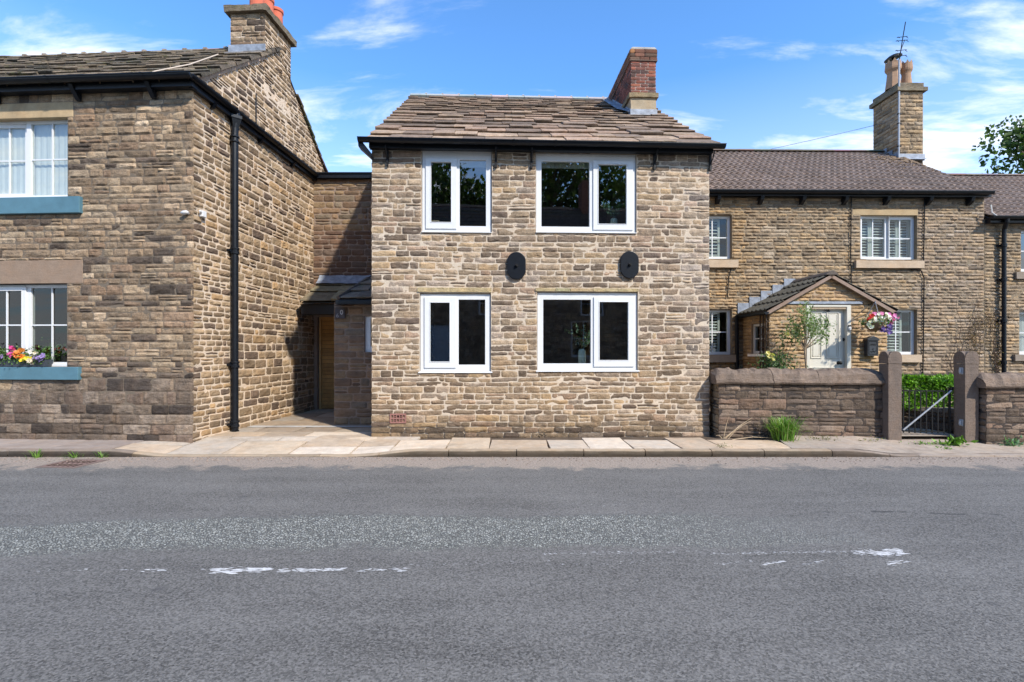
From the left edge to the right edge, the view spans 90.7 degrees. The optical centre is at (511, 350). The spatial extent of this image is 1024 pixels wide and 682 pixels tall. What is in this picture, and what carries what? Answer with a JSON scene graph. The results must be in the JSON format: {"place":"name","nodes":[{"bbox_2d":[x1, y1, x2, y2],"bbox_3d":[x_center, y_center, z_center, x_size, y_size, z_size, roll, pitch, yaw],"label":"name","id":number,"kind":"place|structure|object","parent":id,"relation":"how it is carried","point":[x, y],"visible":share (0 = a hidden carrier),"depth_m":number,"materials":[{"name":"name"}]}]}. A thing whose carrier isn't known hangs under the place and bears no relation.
{"place":"outdoors","nodes":[
{"label":"outdoors","id":0,"kind":"place"},
{"bbox_2d":[0,409,798,453],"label":"pavement","id":1,"kind":"structure","parent":0,"point":[321,434],"depth_m":8.02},
{"bbox_2d":[300,172,434,425],"bbox_3d":[-3.657,-1.411,12.802,2.686,5.921,6.395,0,0,0],"label":"passage extension","id":2,"kind":"object","parent":1,"relation":"on","point":[338,296],"visible":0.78,"depth_m":12.48,"materials":[{"name":"stone"}]},
{"bbox_2d":[322,319,333,408],"bbox_3d":[-4.483,0.319,12.620,0.503,2.262,0.060,0,0,0],"label":"door","id":3,"kind":"structure","parent":2,"relation":"in","point":[327,324],"depth_m":12.59,"materials":[{"name":"brown wood"}]},
{"bbox_2d":[365,316,371,351],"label":"window","id":4,"kind":"structure","parent":2,"relation":"in","point":[368,326],"depth_m":9.95,"materials":[{"name":"white plastic"}]},
{"bbox_2d":[716,417,766,439],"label":"dry stalks","id":5,"kind":"object","parent":1,"relation":"on","point":[732,432],"visible":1,"depth_m":8.34,"materials":[{"name":"beige plant"}]},
{"bbox_2d":[0,456,1023,681],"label":"road","id":6,"kind":"structure","parent":0,"point":[945,603],"depth_m":3.57,"materials":[{"name":"grey asphalt"}]},
{"bbox_2d":[25,448,44,458],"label":"weed","id":7,"kind":"object","parent":6,"relation":"on","point":[37,455],"visible":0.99,"depth_m":7.32,"materials":[{"name":"green plant"}]},
{"bbox_2d":[35,459,106,468],"bbox_3d":[-6.030,1.546,6.950,0.580,0.008,0.520,0,0,6],"label":"drain grate","id":8,"kind":"object","parent":6,"relation":"on","point":[76,463],"visible":1,"depth_m":6.92,"materials":[{"name":"grey metal"}]},
{"bbox_2d":[94,449,112,457],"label":"weed","id":9,"kind":"object","parent":6,"relation":"on","point":[101,455],"visible":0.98,"depth_m":7.34,"materials":[{"name":"green plant"}]},
{"bbox_2d":[73,503,909,573],"bbox_3d":[-0.147,1.545,4.317,6.372,0.002,1.632,0,0,0],"label":"road marking","id":10,"kind":"object","parent":6,"relation":"on","point":[880,553],"visible":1,"depth_m":3.59,"materials":[{"name":"paint"}]},
{"bbox_2d":[1,457,1023,465],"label":"grit","id":11,"kind":"object","parent":6,"relation":"on","point":[379,459],"visible":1,"depth_m":7.25,"materials":[{"name":"grey gravel"}]},
{"bbox_2d":[0,0,1023,173],"label":"sky","id":12,"kind":"structure","parent":0,"point":[741,74],"materials":[{"name":"blue"}]},
{"bbox_2d":[266,427,1021,453],"bbox_3d":[1.000,1.530,10.335,30.000,0.088,5.730,0,0,0],"label":"pavement bed","id":13,"kind":"object","parent":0,"point":[710,437],"visible":0.06,"depth_m":8.59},
{"bbox_2d":[709,367,888,438],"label":"garden wall","id":14,"kind":"structure","parent":13,"relation":"on","point":[839,401],"depth_m":8.50,"materials":[{"name":"stone"}]},
{"bbox_2d":[879,351,901,440],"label":"gate pillar","id":15,"kind":"structure","parent":13,"relation":"on","point":[890,370],"depth_m":8.28,"materials":[{"name":"stone"}]},
{"bbox_2d":[953,351,978,441],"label":"gate pillar","id":16,"kind":"structure","parent":13,"relation":"on","point":[966,399],"depth_m":8.15,"materials":[{"name":"stone"}]},
{"bbox_2d":[902,387,953,433],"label":"iron gate","id":17,"kind":"structure","parent":16,"relation":"attached to","point":[949,390],"depth_m":8.36,"materials":[{"name":"grey metal"}]},
{"bbox_2d":[976,372,1023,444],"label":"garden wall","id":18,"kind":"structure","parent":13,"relation":"on","point":[1001,405],"depth_m":8.03,"materials":[{"name":"stone"}]},
{"bbox_2d":[779,427,1023,453],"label":"verge path","id":19,"kind":"structure","parent":0,"point":[879,445],"depth_m":7.96,"materials":[{"name":"beige concrete"}]},
{"bbox_2d":[761,415,808,441],"bbox_3d":[4.433,1.250,8.231,0.876,0.400,0.962,0,0,27],"label":"grass tuft","id":20,"kind":"object","parent":19,"relation":"on","point":[784,430],"visible":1,"depth_m":8.14,"materials":[{"name":"green plant"}]},
{"bbox_2d":[805,432,843,440],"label":"weed","id":21,"kind":"object","parent":19,"relation":"on","point":[822,437],"visible":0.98,"depth_m":8.20,"materials":[{"name":"green plant"}]},
{"bbox_2d":[857,434,899,442],"bbox_3d":[5.879,1.420,8.195,0.656,0.132,0.194,0,0,0],"label":"weed","id":22,"kind":"object","parent":19,"relation":"on","point":[870,440],"visible":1,"depth_m":8.19,"materials":[{"name":"green plant"}]},
{"bbox_2d":[901,441,940,444],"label":"weed","id":23,"kind":"object","parent":19,"relation":"on","point":[919,443],"visible":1,"depth_m":8.03,"materials":[{"name":"green plant"}]},
{"bbox_2d":[902,405,953,433],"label":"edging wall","id":24,"kind":"structure","parent":19,"relation":"on","point":[923,420],"depth_m":8.98,"materials":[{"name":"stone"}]},
{"bbox_2d":[931,435,977,446],"bbox_3d":[7.018,1.442,8.009,0.622,0.248,0.331,0,0,-22],"label":"weed","id":25,"kind":"object","parent":19,"relation":"on","point":[956,441],"visible":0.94,"depth_m":7.98,"materials":[{"name":"green plant"}]},
{"bbox_2d":[1000,435,1023,446],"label":"weed","id":26,"kind":"object","parent":19,"relation":"on","point":[1007,442],"visible":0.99,"depth_m":7.94,"materials":[{"name":"green plant"}]},
{"label":"ground","id":27,"kind":"structure","parent":0,"visible":0},
{"bbox_2d":[0,0,327,443],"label":"gabled stone house","id":28,"kind":"structure","parent":27,"relation":"on","point":[157,244],"depth_m":8.34,"materials":[{"name":"brown stone"}]},
{"bbox_2d":[0,337,59,366],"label":"window box","id":29,"kind":"object","parent":28,"relation":"on","point":[16,358],"visible":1,"depth_m":8.27,"materials":[{"name":"plant"}]},
{"bbox_2d":[0,284,81,379],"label":"window","id":30,"kind":"structure","parent":28,"relation":"in","point":[58,370],"depth_m":8.43,"materials":[{"name":"white plastic"}]},
{"bbox_2d":[0,120,82,214],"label":"window","id":31,"kind":"structure","parent":28,"relation":"in","point":[33,154],"depth_m":8.50,"materials":[{"name":"white plastic"}]},
{"bbox_2d":[37,339,60,360],"bbox_3d":[-7.833,-0.027,8.574,0.367,0.392,0.304,0,0,3],"label":"pot plant","id":32,"kind":"object","parent":28,"relation":"in","point":[55,351],"visible":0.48,"depth_m":8.58,"materials":[{"name":"green plant"}]},
{"bbox_2d":[54,341,66,360],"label":"pot plant","id":33,"kind":"object","parent":28,"relation":"in","point":[63,355],"visible":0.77,"depth_m":8.52,"materials":[{"name":"green plant"}]},
{"bbox_2d":[0,448,1023,456],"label":"kerb","id":34,"kind":"structure","parent":27,"relation":"on","point":[605,452],"depth_m":7.38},
{"bbox_2d":[357,47,726,438],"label":"stone cottage","id":35,"kind":"structure","parent":27,"relation":"on","point":[506,272],"depth_m":8.74,"materials":[{"name":"brown stone"}]},
{"bbox_2d":[418,294,491,372],"bbox_3d":[-0.969,-0.298,8.684,1.260,1.352,0.135,0,0,-2],"label":"window","id":36,"kind":"structure","parent":35,"relation":"in","point":[426,366],"depth_m":8.66,"materials":[{"name":"white plastic"}]},
{"bbox_2d":[421,151,491,232],"bbox_3d":[-0.946,-2.728,8.705,1.196,1.423,0.175,0,0,-2],"label":"window","id":37,"kind":"structure","parent":35,"relation":"in","point":[458,159],"depth_m":8.66,"materials":[{"name":"white plastic"}]},
{"bbox_2d":[568,324,589,362],"bbox_3d":[1.258,-0.151,9.045,0.616,0.756,0.332,0,0,-14],"label":"vase","id":38,"kind":"object","parent":35,"relation":"in","point":[582,353],"visible":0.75,"depth_m":9.02,"materials":[{"name":"glass"}]},
{"bbox_2d":[536,153,636,233],"bbox_3d":[1.283,-2.717,8.794,1.751,1.376,0.175,0,0,-2],"label":"window","id":39,"kind":"structure","parent":35,"relation":"in","point":[543,161],"depth_m":8.77,"materials":[{"name":"white plastic"}]},
{"bbox_2d":[536,293,639,371],"bbox_3d":[1.306,-0.322,8.775,1.798,1.365,0.135,0,0,-2],"label":"window","id":40,"kind":"structure","parent":35,"relation":"in","point":[595,365],"depth_m":8.77,"materials":[{"name":"white plastic"}]},
{"bbox_2d":[602,199,625,223],"bbox_3d":[1.841,-2.505,9.098,0.489,0.512,0.258,0,0,-2],"label":"potted plant","id":41,"kind":"object","parent":35,"relation":"in","point":[612,213],"visible":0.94,"depth_m":9.06,"materials":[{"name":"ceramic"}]},
{"bbox_2d":[709,53,995,417],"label":"terraced stone house","id":42,"kind":"structure","parent":27,"relation":"on","point":[903,234],"depth_m":11.04,"materials":[{"name":"brown stone"}]},
{"bbox_2d":[709,310,735,361],"bbox_3d":[4.333,-0.324,11.023,0.996,1.146,0.301,0,0,-1],"label":"window","id":43,"kind":"structure","parent":42,"relation":"in","point":[715,355],"depth_m":11.04,"materials":[{"name":"white plastic"}]},
{"bbox_2d":[709,216,738,267],"bbox_3d":[4.354,-2.367,11.023,1.037,1.148,0.302,0,0,-1],"label":"window","id":44,"kind":"structure","parent":42,"relation":"in","point":[712,263],"depth_m":11.04,"materials":[{"name":"white plastic"}]},
{"bbox_2d":[735,270,900,370],"bbox_3d":[6.163,-0.156,10.372,2.698,2.812,1.231,0,0,-1],"label":"entrance porch","id":45,"kind":"object","parent":42,"relation":"attached to","point":[833,297],"visible":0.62,"depth_m":9.89,"materials":[{"name":"stone"}]},
{"bbox_2d":[753,323,761,353],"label":"window","id":46,"kind":"structure","parent":45,"relation":"in","point":[755,326],"depth_m":10.53,"materials":[{"name":"white plastic"}]},
{"bbox_2d":[810,309,844,368],"bbox_3d":[6.179,0.136,9.927,0.735,1.989,0.140,0,0,-1],"label":"door","id":47,"kind":"structure","parent":45,"relation":"in","point":[830,355],"depth_m":9.95,"materials":[{"name":"white paint"}]},
{"bbox_2d":[863,336,879,355],"bbox_3d":[6.972,-0.094,9.813,0.240,0.384,0.116,0,0,-1],"label":"wall mailbox","id":48,"kind":"object","parent":45,"relation":"attached to","point":[870,345],"depth_m":9.77,"materials":[{"name":"metal"}]},
{"bbox_2d":[853,301,900,334],"bbox_3d":[6.824,-0.615,9.501,0.670,0.643,0.628,0,0,-21],"label":"hanging basket","id":49,"kind":"object","parent":45,"relation":"attached to","point":[875,323],"visible":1,"depth_m":9.40,"materials":[{"name":"plant"}]},
{"bbox_2d":[772,123,882,148],"bbox_3d":[5.891,-5.707,14.880,8.817,1.008,0.011,0,0,15],"label":"telephone wire","id":50,"kind":"object","parent":42,"relation":"attached to","point":[827,136],"visible":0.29,"depth_m":14.11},
{"bbox_2d":[854,216,924,268],"bbox_3d":[8.184,-2.375,11.093,1.497,1.167,0.302,0,0,-1],"label":"window","id":51,"kind":"structure","parent":42,"relation":"in","point":[885,220],"depth_m":11.13,"materials":[{"name":"white plastic"}]},
{"bbox_2d":[894,22,908,157],"bbox_3d":[10.177,-6.813,13.237,0.370,3.527,0.124,0,0,-1],"label":"tv aerial","id":52,"kind":"object","parent":42,"relation":"attached to","point":[899,113],"visible":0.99,"depth_m":13.25,"materials":[{"name":"metal"}]},
{"bbox_2d":[887,310,921,361],"bbox_3d":[8.394,-0.327,11.096,0.968,1.154,0.302,0,0,-1],"label":"window","id":53,"kind":"structure","parent":42,"relation":"in","point":[909,356],"depth_m":11.12,"materials":[{"name":"white plastic"}]},
{"bbox_2d":[944,282,1020,394],"bbox_3d":[10.217,-0.307,10.975,1.662,2.570,0.100,0,0,-1],"label":"climbing plant","id":54,"kind":"object","parent":42,"relation":"attached to","point":[994,356],"visible":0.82,"depth_m":10.99,"materials":[{"name":"brown plant"}]},
{"bbox_2d":[971,115,1023,173],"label":"broadleaf tree","id":55,"kind":"object","parent":27,"relation":"on","point":[1012,144],"visible":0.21,"depth_m":25.41,"materials":[{"name":"green plant"}]},
{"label":"garden soil","id":56,"kind":"structure","parent":0,"visible":0},
{"bbox_2d":[740,324,808,382],"bbox_3d":[4.906,0.256,9.455,1.054,1.553,0.777,0,0,0],"label":"rose bush","id":57,"kind":"object","parent":56,"relation":"on","point":[774,357],"visible":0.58,"depth_m":9.41,"materials":[{"name":"green plant"}]},
{"bbox_2d":[780,301,836,368],"bbox_3d":[5.453,0.132,9.310,0.964,2.198,0.561,0,0,0],"label":"olive tree","id":58,"kind":"object","parent":56,"relation":"on","point":[811,330],"visible":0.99,"depth_m":9.28,"materials":[{"name":"green plant"}]},
{"bbox_2d":[902,372,953,410],"bbox_3d":[7.772,0.819,9.505,1.748,0.878,1.130,0,0,0],"label":"hedge","id":59,"kind":"object","parent":56,"relation":"on","point":[923,381],"visible":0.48,"depth_m":9.07,"materials":[{"name":"green plant"}]},
{"bbox_2d":[940,173,1023,372],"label":"house","id":60,"kind":"structure","parent":56,"relation":"on","point":[1004,236],"depth_m":11.06,"materials":[{"name":"stone"}]},
{"bbox_2d":[1012,312,1023,360],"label":"window","id":61,"kind":"structure","parent":60,"relation":"in","point":[1020,357],"depth_m":11.26,"materials":[{"name":"white plastic"}]},
{"bbox_2d":[1013,230,1023,278],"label":"window","id":62,"kind":"structure","parent":60,"relation":"in","point":[1017,275],"depth_m":11.01,"materials":[{"name":"white plastic"}]}
]}

